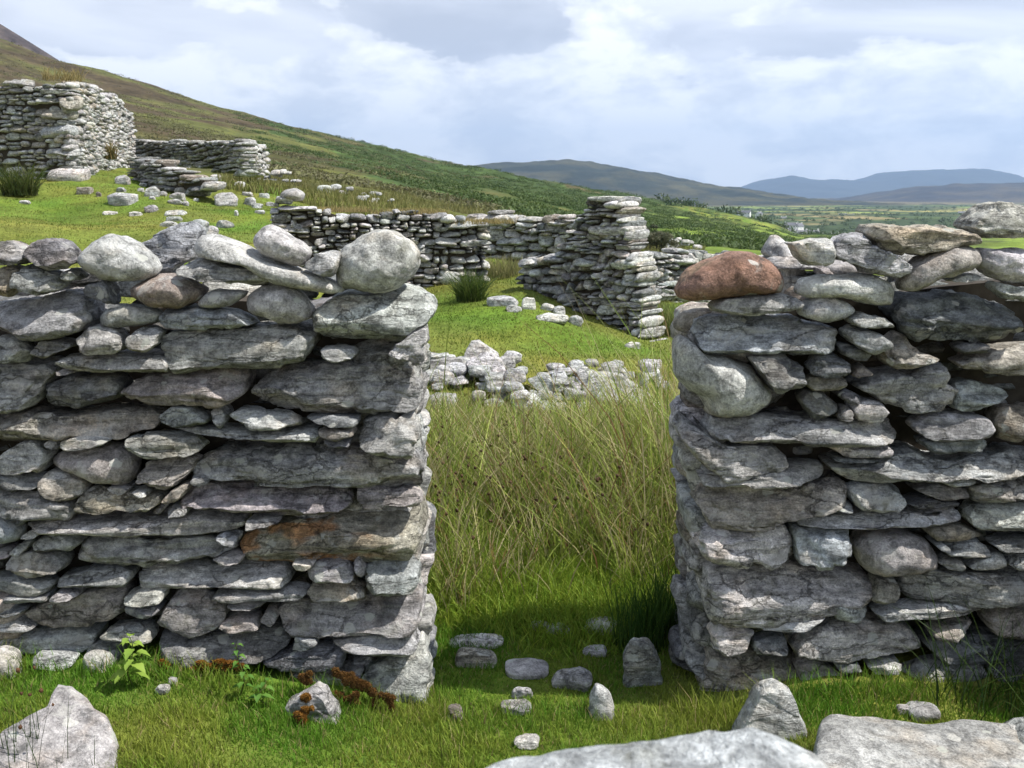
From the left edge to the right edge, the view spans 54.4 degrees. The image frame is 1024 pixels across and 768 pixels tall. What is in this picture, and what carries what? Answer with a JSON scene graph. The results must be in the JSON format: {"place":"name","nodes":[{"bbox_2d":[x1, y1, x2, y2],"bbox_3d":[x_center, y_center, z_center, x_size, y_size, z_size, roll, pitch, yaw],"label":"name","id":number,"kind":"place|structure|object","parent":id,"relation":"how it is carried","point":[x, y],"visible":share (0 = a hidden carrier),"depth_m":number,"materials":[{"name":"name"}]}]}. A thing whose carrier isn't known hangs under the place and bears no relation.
{"place":"outdoors","nodes":[
{"label":"outdoors","id":0,"kind":"place"},
{"bbox_2d":[0,24,58,60],"bbox_3d":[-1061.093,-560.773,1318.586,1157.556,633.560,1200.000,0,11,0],"label":"mountain","id":1,"kind":"structure","parent":0,"point":[7,34],"depth_m":1420.29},
{"bbox_2d":[217,166,707,253],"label":"grass","id":2,"kind":"structure","parent":0,"point":[340,196],"depth_m":32.40,"materials":[{"name":"plant"}]},
{"bbox_2d":[0,39,1023,767],"bbox_3d":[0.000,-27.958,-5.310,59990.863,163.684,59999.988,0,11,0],"label":"ground","id":3,"kind":"structure","parent":0,"point":[138,91],"depth_m":12.77,"materials":[{"name":"plant"}]},
{"bbox_2d":[0,645,22,678],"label":"stone","id":4,"kind":"object","parent":3,"relation":"on","point":[5,652],"visible":0.63,"depth_m":3.15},
{"bbox_2d":[0,666,43,767],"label":"rush tuft","id":5,"kind":"object","parent":3,"relation":"on","point":[41,690],"visible":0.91,"depth_m":2.60,"materials":[{"name":"green plant"}]},
{"bbox_2d":[19,200,30,203],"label":"stone","id":6,"kind":"object","parent":3,"relation":"on","point":[25,202],"visible":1,"depth_m":20.48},
{"bbox_2d":[0,159,65,195],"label":"rush tuft","id":7,"kind":"object","parent":3,"relation":"on","point":[16,185],"visible":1,"depth_m":21.42,"materials":[{"name":"green plant"}]},
{"bbox_2d":[7,693,75,767],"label":"rush tuft","id":8,"kind":"object","parent":3,"relation":"on","point":[20,725],"visible":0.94,"depth_m":2.58,"materials":[{"name":"green plant"}]},
{"bbox_2d":[30,649,79,670],"bbox_3d":[-1.489,0.904,3.249,0.146,0.053,0.114,0,11,0],"label":"stone","id":9,"kind":"object","parent":3,"relation":"on","point":[57,657],"visible":0.76,"depth_m":3.23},
{"bbox_2d":[0,684,118,767],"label":"boulder","id":10,"kind":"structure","parent":3,"relation":"on","point":[87,722],"depth_m":2.67,"materials":[{"name":"stone"}]},
{"bbox_2d":[0,79,136,179],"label":"ruined house","id":11,"kind":"structure","parent":3,"relation":"on","point":[72,125],"depth_m":24.76,"materials":[{"name":"stone"}]},
{"bbox_2d":[38,64,91,81],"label":"grass tuft","id":12,"kind":"object","parent":11,"relation":"on","point":[66,76],"visible":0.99,"depth_m":24.88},
{"bbox_2d":[102,141,119,158],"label":"grass tuft","id":13,"kind":"object","parent":11,"relation":"on","point":[110,151],"visible":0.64,"depth_m":28.68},
{"bbox_2d":[46,168,90,181],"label":"stone","id":14,"kind":"object","parent":3,"relation":"on","point":[78,175],"visible":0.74,"depth_m":23.39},
{"bbox_2d":[76,187,93,194],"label":"stone","id":15,"kind":"object","parent":3,"relation":"on","point":[85,190],"visible":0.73,"depth_m":21.52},
{"bbox_2d":[90,737,94,764],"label":"rush tuft","id":16,"kind":"object","parent":3,"relation":"on","point":[94,752],"visible":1,"depth_m":2.61,"materials":[{"name":"green plant"}]},
{"bbox_2d":[82,649,113,672],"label":"stone","id":17,"kind":"object","parent":3,"relation":"on","point":[96,659],"visible":0.56,"depth_m":3.21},
{"bbox_2d":[102,211,117,214],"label":"stone","id":18,"kind":"object","parent":3,"relation":"on","point":[109,212],"visible":0.92,"depth_m":19.65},
{"bbox_2d":[116,187,125,191],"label":"stone","id":19,"kind":"object","parent":3,"relation":"on","point":[119,189],"visible":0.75,"depth_m":21.65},
{"bbox_2d":[107,192,137,205],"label":"stone","id":20,"kind":"object","parent":3,"relation":"on","point":[121,199],"visible":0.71,"depth_m":20.48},
{"bbox_2d":[115,175,130,184],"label":"stone","id":21,"kind":"object","parent":3,"relation":"on","point":[124,179],"visible":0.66,"depth_m":23.70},
{"bbox_2d":[105,633,150,686],"bbox_3d":[-1.183,0.861,3.068,0.130,0.174,0.091,-7,13,-33],"label":"nettle plant","id":22,"kind":"object","parent":3,"relation":"on","point":[128,664],"visible":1,"depth_m":3.06,"materials":[{"name":"green plant"}]},
{"bbox_2d":[129,211,142,215],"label":"stone","id":23,"kind":"object","parent":3,"relation":"on","point":[134,213],"visible":0.84,"depth_m":19.42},
{"bbox_2d":[144,205,158,212],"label":"stone","id":24,"kind":"object","parent":3,"relation":"on","point":[150,208],"visible":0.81,"depth_m":19.69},
{"bbox_2d":[144,186,159,196],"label":"stone","id":25,"kind":"object","parent":3,"relation":"on","point":[152,191],"visible":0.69,"depth_m":21.29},
{"bbox_2d":[155,684,170,694],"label":"stone","id":26,"kind":"object","parent":3,"relation":"on","point":[160,688],"visible":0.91,"depth_m":3.04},
{"bbox_2d":[160,191,166,195],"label":"stone","id":27,"kind":"object","parent":3,"relation":"on","point":[163,193],"visible":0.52,"depth_m":21.88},
{"bbox_2d":[160,221,176,226],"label":"stone","id":28,"kind":"object","parent":3,"relation":"on","point":[167,223],"visible":0.57,"depth_m":17.08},
{"bbox_2d":[168,677,176,685],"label":"stone","id":29,"kind":"object","parent":3,"relation":"on","point":[174,679],"visible":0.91,"depth_m":3.10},
{"bbox_2d":[166,216,182,220],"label":"stone","id":30,"kind":"object","parent":3,"relation":"on","point":[173,218],"visible":0.57,"depth_m":18.38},
{"bbox_2d":[167,199,182,204],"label":"stone","id":31,"kind":"object","parent":3,"relation":"on","point":[175,201],"visible":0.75,"depth_m":20.58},
{"bbox_2d":[164,210,186,215],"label":"stone","id":32,"kind":"object","parent":3,"relation":"on","point":[175,212],"visible":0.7,"depth_m":19.29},
{"bbox_2d":[127,157,225,196],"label":"tumbled wall","id":33,"kind":"structure","parent":3,"relation":"on","point":[166,175],"depth_m":23.29,"materials":[{"name":"stone"}]},
{"bbox_2d":[169,192,185,200],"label":"stone","id":34,"kind":"object","parent":3,"relation":"on","point":[179,196],"visible":0.77,"depth_m":21.33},
{"bbox_2d":[158,658,244,672],"bbox_3d":[-1.005,0.909,3.228,0.278,0.074,0.058,-1,11,-8],"label":"moss","id":35,"kind":"object","parent":3,"relation":"on","point":[226,664],"visible":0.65,"depth_m":3.22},
{"bbox_2d":[133,139,270,176],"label":"ruined wall","id":36,"kind":"structure","parent":3,"relation":"on","point":[244,157],"depth_m":31.77,"materials":[{"name":"stone"}]},
{"bbox_2d":[207,226,218,233],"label":"stone","id":37,"kind":"object","parent":3,"relation":"on","point":[213,230],"visible":0.38,"depth_m":15.70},
{"bbox_2d":[0,219,437,706],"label":"dry stone wall","id":38,"kind":"structure","parent":3,"relation":"on","point":[223,456],"depth_m":3.19,"materials":[{"name":"stone"}]},
{"bbox_2d":[216,220,233,227],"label":"stone","id":39,"kind":"object","parent":3,"relation":"on","point":[223,224],"visible":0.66,"depth_m":18.11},
{"bbox_2d":[214,192,237,206],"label":"stone","id":40,"kind":"object","parent":3,"relation":"on","point":[225,199],"visible":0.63,"depth_m":22.24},
{"bbox_2d":[231,642,253,698],"bbox_3d":[-0.838,0.894,3.082,0.064,0.192,0.063,-10,15,-43],"label":"nettle plant","id":41,"kind":"object","parent":3,"relation":"on","point":[241,674],"visible":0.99,"depth_m":3.07,"materials":[{"name":"green plant"}]},
{"bbox_2d":[242,192,252,196],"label":"stone","id":42,"kind":"object","parent":3,"relation":"on","point":[250,194],"visible":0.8,"depth_m":24.38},
{"bbox_2d":[244,197,255,205],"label":"stone","id":43,"kind":"object","parent":3,"relation":"on","point":[250,201],"visible":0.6,"depth_m":22.79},
{"bbox_2d":[0,41,509,211],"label":"heather","id":44,"kind":"object","parent":3,"relation":"on","point":[299,170],"visible":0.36,"depth_m":160.76,"materials":[{"name":"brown plant"}]},
{"bbox_2d":[251,203,262,208],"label":"stone","id":45,"kind":"object","parent":3,"relation":"on","point":[257,205],"visible":0.81,"depth_m":22.55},
{"bbox_2d":[254,210,264,213],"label":"stone","id":46,"kind":"object","parent":3,"relation":"on","point":[260,211],"visible":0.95,"depth_m":20.01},
{"bbox_2d":[249,678,274,706],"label":"nettle plant","id":47,"kind":"object","parent":3,"relation":"on","point":[256,696],"visible":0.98,"depth_m":3.07,"materials":[{"name":"green plant"}]},
{"bbox_2d":[259,193,269,197],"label":"stone","id":48,"kind":"object","parent":3,"relation":"on","point":[264,195],"visible":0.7,"depth_m":24.39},
{"bbox_2d":[266,202,274,206],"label":"stone","id":49,"kind":"object","parent":3,"relation":"on","point":[270,204],"visible":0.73,"depth_m":23.10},
{"bbox_2d":[258,169,301,182],"bbox_3d":[-9.253,-8.243,39.551,1.820,0.584,0.699,0,11,0],"label":"stone pile","id":50,"kind":"object","parent":3,"relation":"on","point":[278,173],"visible":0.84,"depth_m":39.39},
{"bbox_2d":[284,681,340,724],"bbox_3d":[-0.619,1.022,3.118,0.200,0.176,0.134,0,11,0],"label":"stone","id":51,"kind":"object","parent":3,"relation":"on","point":[323,699],"visible":0.52,"depth_m":3.06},
{"bbox_2d":[291,692,314,728],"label":"moss","id":52,"kind":"object","parent":51,"relation":"on","point":[304,711],"visible":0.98,"depth_m":3.01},
{"bbox_2d":[317,185,330,191],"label":"boulder","id":53,"kind":"object","parent":3,"relation":"on","point":[322,188],"visible":0.27,"depth_m":35.08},
{"bbox_2d":[297,667,397,710],"bbox_3d":[-0.526,0.977,3.181,0.323,0.151,0.070,0,11,0],"label":"moss","id":54,"kind":"object","parent":3,"relation":"on","point":[352,680],"visible":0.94,"depth_m":3.17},
{"bbox_2d":[330,184,376,193],"bbox_3d":[-6.077,-7.303,37.532,1.988,0.479,0.589,0,11,0],"label":"stone pile","id":55,"kind":"object","parent":3,"relation":"on","point":[337,186],"visible":0.26,"depth_m":37.44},
{"bbox_2d":[0,169,707,421],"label":"grass","id":56,"kind":"structure","parent":3,"relation":"on","point":[249,243],"depth_m":12.17,"materials":[{"name":"plant"}]},
{"bbox_2d":[357,192,393,202],"bbox_3d":[-4.446,-6.017,32.236,1.215,0.394,0.652,-5,12,-24],"label":"stone pile","id":57,"kind":"object","parent":3,"relation":"on","point":[377,193],"visible":0.55,"depth_m":32.05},
{"bbox_2d":[270,188,491,287],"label":"ruined wall","id":58,"kind":"structure","parent":3,"relation":"on","point":[442,242],"depth_m":13.30,"materials":[{"name":"stone"}]},
{"bbox_2d":[298,205,374,212],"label":"grass tuft","id":59,"kind":"object","parent":58,"relation":"on","point":[343,209],"visible":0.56,"depth_m":13.51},
{"bbox_2d":[370,207,449,214],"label":"grass tuft","id":60,"kind":"object","parent":58,"relation":"on","point":[426,211],"visible":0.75,"depth_m":13.55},
{"bbox_2d":[451,217,517,224],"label":"grass tuft","id":61,"kind":"object","parent":58,"relation":"on","point":[487,220],"visible":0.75,"depth_m":13.54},
{"bbox_2d":[448,703,462,721],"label":"stone","id":62,"kind":"object","parent":3,"relation":"on","point":[455,706],"visible":0.64,"depth_m":3.21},
{"bbox_2d":[435,267,504,302],"bbox_3d":[-0.467,-1.226,12.069,1.005,0.451,0.964,-6,13,-31],"label":"rush tuft","id":63,"kind":"object","parent":3,"relation":"on","point":[470,290],"visible":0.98,"depth_m":11.96,"materials":[{"name":"green plant"}]},
{"bbox_2d":[455,647,496,668],"bbox_3d":[-0.129,0.995,3.601,0.153,0.077,0.113,0,11,0],"label":"stone","id":64,"kind":"object","parent":3,"relation":"on","point":[470,655],"visible":0.82,"depth_m":3.56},
{"bbox_2d":[449,633,503,648],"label":"stone","id":65,"kind":"object","parent":3,"relation":"on","point":[493,639],"visible":0.79,"depth_m":3.74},
{"bbox_2d":[487,295,518,306],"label":"stone","id":66,"kind":"object","parent":3,"relation":"on","point":[504,300],"visible":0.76,"depth_m":11.41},
{"bbox_2d":[481,254,528,278],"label":"grass tuft","id":67,"kind":"object","parent":3,"relation":"on","point":[511,271],"visible":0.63,"depth_m":13.89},
{"bbox_2d":[0,593,1023,767],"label":"grass","id":68,"kind":"structure","parent":3,"relation":"on","point":[907,689],"depth_m":3.12,"materials":[{"name":"plant"}]},
{"bbox_2d":[506,305,521,312],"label":"stone","id":69,"kind":"object","parent":3,"relation":"on","point":[512,308],"visible":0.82,"depth_m":11.22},
{"bbox_2d":[501,698,530,715],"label":"stone","id":70,"kind":"object","parent":3,"relation":"on","point":[516,702],"visible":0.84,"depth_m":3.24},
{"bbox_2d":[467,210,576,261],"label":"ruined wall","id":71,"kind":"structure","parent":3,"relation":"on","point":[529,236],"depth_m":16.56,"materials":[{"name":"stone"}]},
{"bbox_2d":[511,687,532,698],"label":"stone","id":72,"kind":"object","parent":3,"relation":"on","point":[517,692],"visible":0.86,"depth_m":3.34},
{"bbox_2d":[505,658,548,679],"bbox_3d":[0.053,1.018,3.557,0.158,0.043,0.132,0,11,0],"label":"stone","id":73,"kind":"object","parent":3,"relation":"on","point":[526,668],"visible":1,"depth_m":3.52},
{"bbox_2d":[514,733,539,749],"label":"stone","id":74,"kind":"object","parent":3,"relation":"on","point":[528,741],"visible":1,"depth_m":3.03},
{"bbox_2d":[521,297,535,309],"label":"stone","id":75,"kind":"object","parent":3,"relation":"on","point":[528,303],"visible":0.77,"depth_m":11.30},
{"bbox_2d":[232,112,835,250],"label":"gorse scrub","id":76,"kind":"object","parent":3,"relation":"on","point":[747,239],"visible":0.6,"depth_m":220.56,"materials":[{"name":"green plant"}]},
{"bbox_2d":[530,621,547,629],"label":"stone","id":77,"kind":"object","parent":3,"relation":"on","point":[545,624],"visible":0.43,"depth_m":3.85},
{"bbox_2d":[540,303,553,311],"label":"stone","id":78,"kind":"object","parent":3,"relation":"on","point":[547,306],"visible":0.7,"depth_m":11.41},
{"bbox_2d":[426,340,669,420],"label":"collapsed wall","id":79,"kind":"structure","parent":3,"relation":"on","point":[467,361],"depth_m":8.39,"materials":[{"name":"stone"}]},
{"bbox_2d":[536,313,568,323],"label":"stone","id":80,"kind":"object","parent":3,"relation":"on","point":[553,317],"visible":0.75,"depth_m":10.87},
{"bbox_2d":[546,623,569,633],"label":"stone","id":81,"kind":"object","parent":3,"relation":"on","point":[555,628],"visible":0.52,"depth_m":3.81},
{"bbox_2d":[553,306,564,314],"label":"stone","id":82,"kind":"object","parent":3,"relation":"on","point":[558,309],"visible":0.69,"depth_m":11.30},
{"bbox_2d":[425,274,708,621],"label":"rushes","id":83,"kind":"object","parent":3,"relation":"on","point":[653,500],"visible":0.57,"depth_m":4.62,"materials":[{"name":"green plant"}]},
{"bbox_2d":[431,405,673,539],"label":"seed heads","id":84,"kind":"object","parent":83,"relation":"attached to","point":[597,479],"visible":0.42,"depth_m":4.48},
{"bbox_2d":[551,666,592,691],"bbox_3d":[0.207,1.031,3.438,0.142,0.092,0.114,0,11,0],"label":"stone","id":85,"kind":"object","parent":3,"relation":"on","point":[578,678],"visible":0.88,"depth_m":3.40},
{"bbox_2d":[568,315,582,326],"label":"stone","id":86,"kind":"object","parent":3,"relation":"on","point":[574,319],"visible":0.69,"depth_m":11.02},
{"bbox_2d":[515,196,667,341],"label":"ruined gable","id":87,"kind":"structure","parent":3,"relation":"on","point":[604,253],"depth_m":11.53,"materials":[{"name":"stone"}]},
{"bbox_2d":[583,645,606,656],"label":"stone","id":88,"kind":"object","parent":3,"relation":"on","point":[591,650],"visible":0.94,"depth_m":3.66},
{"bbox_2d":[588,683,613,720],"bbox_3d":[0.290,1.067,3.250,0.086,0.183,0.081,0,11,0],"label":"stone","id":89,"kind":"object","parent":3,"relation":"on","point":[600,699],"visible":0.59,"depth_m":3.21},
{"bbox_2d":[585,616,616,634],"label":"stone","id":90,"kind":"object","parent":3,"relation":"on","point":[603,621],"visible":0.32,"depth_m":3.82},
{"bbox_2d":[624,342,640,348],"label":"stone","id":91,"kind":"object","parent":3,"relation":"on","point":[629,344],"visible":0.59,"depth_m":10.44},
{"bbox_2d":[595,559,674,653],"bbox_3d":[0.480,0.828,3.710,0.341,0.322,0.359,0,11,0],"label":"rush tuft","id":92,"kind":"object","parent":3,"relation":"on","point":[639,624],"visible":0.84,"depth_m":3.69,"materials":[{"name":"green plant"}]},
{"bbox_2d":[623,637,662,687],"bbox_3d":[0.455,1.016,3.479,0.145,0.269,0.110,0,11,0],"label":"stone","id":93,"kind":"object","parent":3,"relation":"on","point":[641,663],"visible":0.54,"depth_m":3.43,"materials":[{"name":"stone"}]},
{"bbox_2d":[645,224,657,249],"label":"thorn bush","id":94,"kind":"object","parent":3,"relation":"on","point":[652,226],"visible":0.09,"depth_m":33.25,"materials":[{"name":"green plant"}]},
{"bbox_2d":[634,547,677,636],"bbox_3d":[0.607,0.778,3.815,0.352,0.354,0.267,-8,13,-37],"label":"rush tuft","id":95,"kind":"object","parent":3,"relation":"on","point":[672,617],"visible":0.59,"depth_m":3.78,"materials":[{"name":"green plant"}]},
{"bbox_2d":[486,727,827,767],"bbox_3d":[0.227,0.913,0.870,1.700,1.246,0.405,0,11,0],"label":"rock","id":96,"kind":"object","parent":3,"relation":"on","point":[750,747],"depth_m":0.81,"materials":[{"name":"stone"}]},
{"bbox_2d":[646,230,678,251],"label":"thorn bush","id":97,"kind":"object","parent":3,"relation":"on","point":[660,238],"visible":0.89,"depth_m":32.13,"materials":[{"name":"green plant"}]},
{"bbox_2d":[654,298,687,335],"bbox_3d":[1.852,-0.832,11.895,0.813,0.449,0.726,-6,12,-29],"label":"grass tuft","id":98,"kind":"object","parent":3,"relation":"on","point":[668,318],"visible":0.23,"depth_m":11.74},
{"bbox_2d":[666,237,701,249],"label":"stone pile","id":99,"kind":"object","parent":3,"relation":"on","point":[685,242],"visible":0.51,"depth_m":54.28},
{"bbox_2d":[643,247,762,302],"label":"ruined wall","id":100,"kind":"structure","parent":3,"relation":"on","point":[673,264],"depth_m":14.62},
{"bbox_2d":[737,210,750,216],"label":"house","id":101,"kind":"structure","parent":3,"relation":"on","point":[747,213],"depth_m":1277.91,"materials":[{"name":"paint"}]},
{"bbox_2d":[731,678,806,740],"bbox_3d":[0.782,1.026,3.021,0.256,0.268,0.165,0,11,0],"label":"boulder","id":102,"kind":"object","parent":3,"relation":"on","point":[770,706],"visible":0.45,"depth_m":2.95,"materials":[{"name":"stone"}]},
{"bbox_2d":[785,222,798,227],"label":"house","id":103,"kind":"structure","parent":3,"relation":"on","point":[793,224],"depth_m":1133.74,"materials":[{"name":"paint"}]},
{"bbox_2d":[796,222,803,229],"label":"house","id":104,"kind":"structure","parent":3,"relation":"on","point":[800,226],"depth_m":1134.54,"materials":[{"name":"paint"}]},
{"bbox_2d":[793,229,819,233],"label":"house","id":105,"kind":"structure","parent":3,"relation":"on","point":[818,230],"depth_m":651.91,"materials":[{"name":"stone"}]},
{"bbox_2d":[654,193,967,234],"bbox_3d":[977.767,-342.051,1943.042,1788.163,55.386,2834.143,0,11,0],"label":"woodland","id":106,"kind":"object","parent":3,"relation":"on","point":[761,217],"visible":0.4,"depth_m":1230.18,"materials":[{"name":"green plant"}]},
{"bbox_2d":[668,201,1023,691],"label":"dry stone wall","id":107,"kind":"structure","parent":3,"relation":"on","point":[846,429],"depth_m":3.19,"materials":[{"name":"stone"}]},
{"bbox_2d":[895,704,908,714],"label":"stone","id":108,"kind":"object","parent":3,"relation":"on","point":[902,706],"visible":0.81,"depth_m":3.06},
{"bbox_2d":[813,714,1023,767],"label":"slab","id":109,"kind":"structure","parent":3,"relation":"on","point":[843,741],"depth_m":2.67,"materials":[{"name":"stone"}]},
{"bbox_2d":[906,701,940,722],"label":"stone","id":110,"kind":"object","parent":3,"relation":"on","point":[927,711],"visible":0.94,"depth_m":3.04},
{"bbox_2d":[864,578,1023,721],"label":"tuft","id":111,"kind":"object","parent":3,"relation":"on","point":[986,684],"visible":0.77,"depth_m":3.14,"materials":[{"name":"green plant"}]},
{"bbox_2d":[1004,717,1023,743],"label":"stone","id":112,"kind":"object","parent":3,"relation":"on","point":[1018,722],"visible":0.29,"depth_m":2.80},
{"bbox_2d":[0,0,1023,186],"label":"sky","id":113,"kind":"structure","parent":0,"point":[725,93],"materials":[{"name":"white"}]},
{"bbox_2d":[426,487,679,663],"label":"grass","id":114,"kind":"structure","parent":0,"point":[525,611],"depth_m":3.98,"materials":[{"name":"plant"}]},
{"bbox_2d":[469,159,947,205],"bbox_3d":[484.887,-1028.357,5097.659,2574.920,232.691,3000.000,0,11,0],"label":"hill","id":115,"kind":"structure","parent":0,"point":[594,175],"depth_m":4350.00,"materials":[{"name":"grey"}]},
{"bbox_2d":[742,168,1023,197],"bbox_3d":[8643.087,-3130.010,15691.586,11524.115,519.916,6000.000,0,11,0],"label":"mountain range","id":116,"kind":"structure","parent":0,"point":[827,188],"depth_m":14422.91,"materials":[{"name":"blue"}]},
{"bbox_2d":[827,182,1023,201],"bbox_3d":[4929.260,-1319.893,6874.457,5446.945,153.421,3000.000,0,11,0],"label":"hill","id":117,"kind":"structure","parent":0,"point":[987,192],"depth_m":6280.18,"materials":[{"name":"blue"}]}
]}

